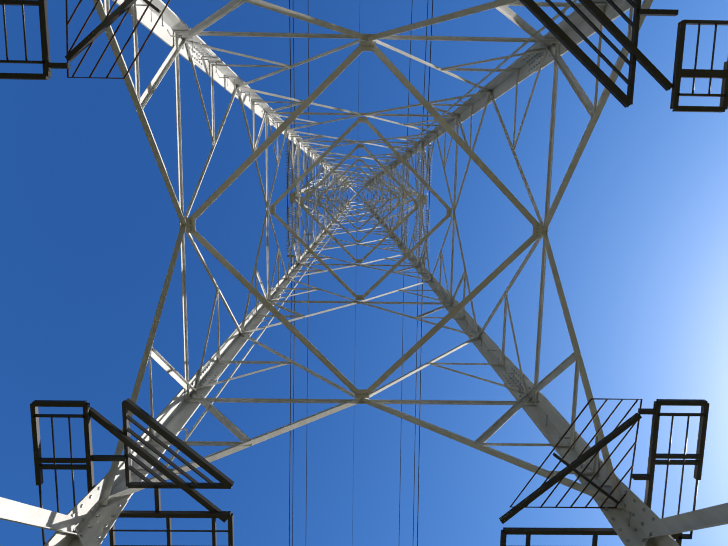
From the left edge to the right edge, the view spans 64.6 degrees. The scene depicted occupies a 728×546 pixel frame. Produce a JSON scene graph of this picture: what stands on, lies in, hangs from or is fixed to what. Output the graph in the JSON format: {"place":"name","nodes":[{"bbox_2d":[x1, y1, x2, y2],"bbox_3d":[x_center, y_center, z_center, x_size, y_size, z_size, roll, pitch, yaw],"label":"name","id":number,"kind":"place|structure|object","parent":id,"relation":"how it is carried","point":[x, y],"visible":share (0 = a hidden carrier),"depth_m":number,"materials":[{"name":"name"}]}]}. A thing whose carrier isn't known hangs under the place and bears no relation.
{"place":"outdoors","nodes":[
{"label":"outdoors","id":0,"kind":"place"},
{"bbox_2d":[0,0,727,545],"label":"sky","id":1,"kind":"structure","parent":0,"point":[638,230],"materials":[{"name":"blue"}]},
{"label":"ground","id":2,"kind":"structure","parent":0,"visible":0},
{"bbox_2d":[0,0,727,545],"bbox_3d":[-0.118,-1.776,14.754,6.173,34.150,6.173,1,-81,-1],"label":"transmission tower","id":3,"kind":"structure","parent":2,"relation":"on","point":[92,516],"depth_m":6.47,"materials":[{"name":"painted steel"},{"name":"galvanized steel"},{"name":"black metal"}]},
{"bbox_2d":[0,0,170,79],"bbox_3d":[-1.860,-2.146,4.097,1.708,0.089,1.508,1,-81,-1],"label":"anti-climbing guard","id":4,"kind":"object","parent":3,"relation":"on","point":[94,34],"visible":1,"depth_m":4.15,"materials":[{"name":"paint"}]},
{"bbox_2d":[30,398,233,545],"bbox_3d":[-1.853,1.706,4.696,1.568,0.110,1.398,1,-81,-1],"label":"anti-climbing guard","id":5,"kind":"object","parent":3,"relation":"on","point":[214,512],"visible":0.83,"depth_m":4.66,"materials":[{"name":"paint"}]},
{"bbox_2d":[285,132,432,264],"bbox_3d":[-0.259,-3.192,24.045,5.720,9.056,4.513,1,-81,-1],"label":"insulators","id":6,"kind":"object","parent":3,"relation":"attached to","point":[306,225],"visible":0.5,"depth_m":19.96,"materials":[{"name":"ceramic"}]},
{"bbox_2d":[287,0,432,545],"bbox_3d":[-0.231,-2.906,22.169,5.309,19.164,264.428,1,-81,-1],"label":"power lines","id":7,"kind":"object","parent":3,"relation":"attached to","point":[355,305],"visible":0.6,"depth_m":23.79,"materials":[{"name":"grey metal"}]},
{"bbox_2d":[499,398,708,545],"bbox_3d":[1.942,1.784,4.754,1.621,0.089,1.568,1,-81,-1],"label":"anti-climbing guard","id":8,"kind":"object","parent":3,"relation":"on","point":[654,457],"visible":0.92,"depth_m":4.71,"materials":[{"name":"paint"}]},
{"bbox_2d":[519,0,727,112],"bbox_3d":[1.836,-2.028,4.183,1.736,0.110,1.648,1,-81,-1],"label":"anti-climbing guard","id":9,"kind":"object","parent":3,"relation":"on","point":[572,47],"visible":1,"depth_m":4.23,"materials":[{"name":"paint"}]}
]}

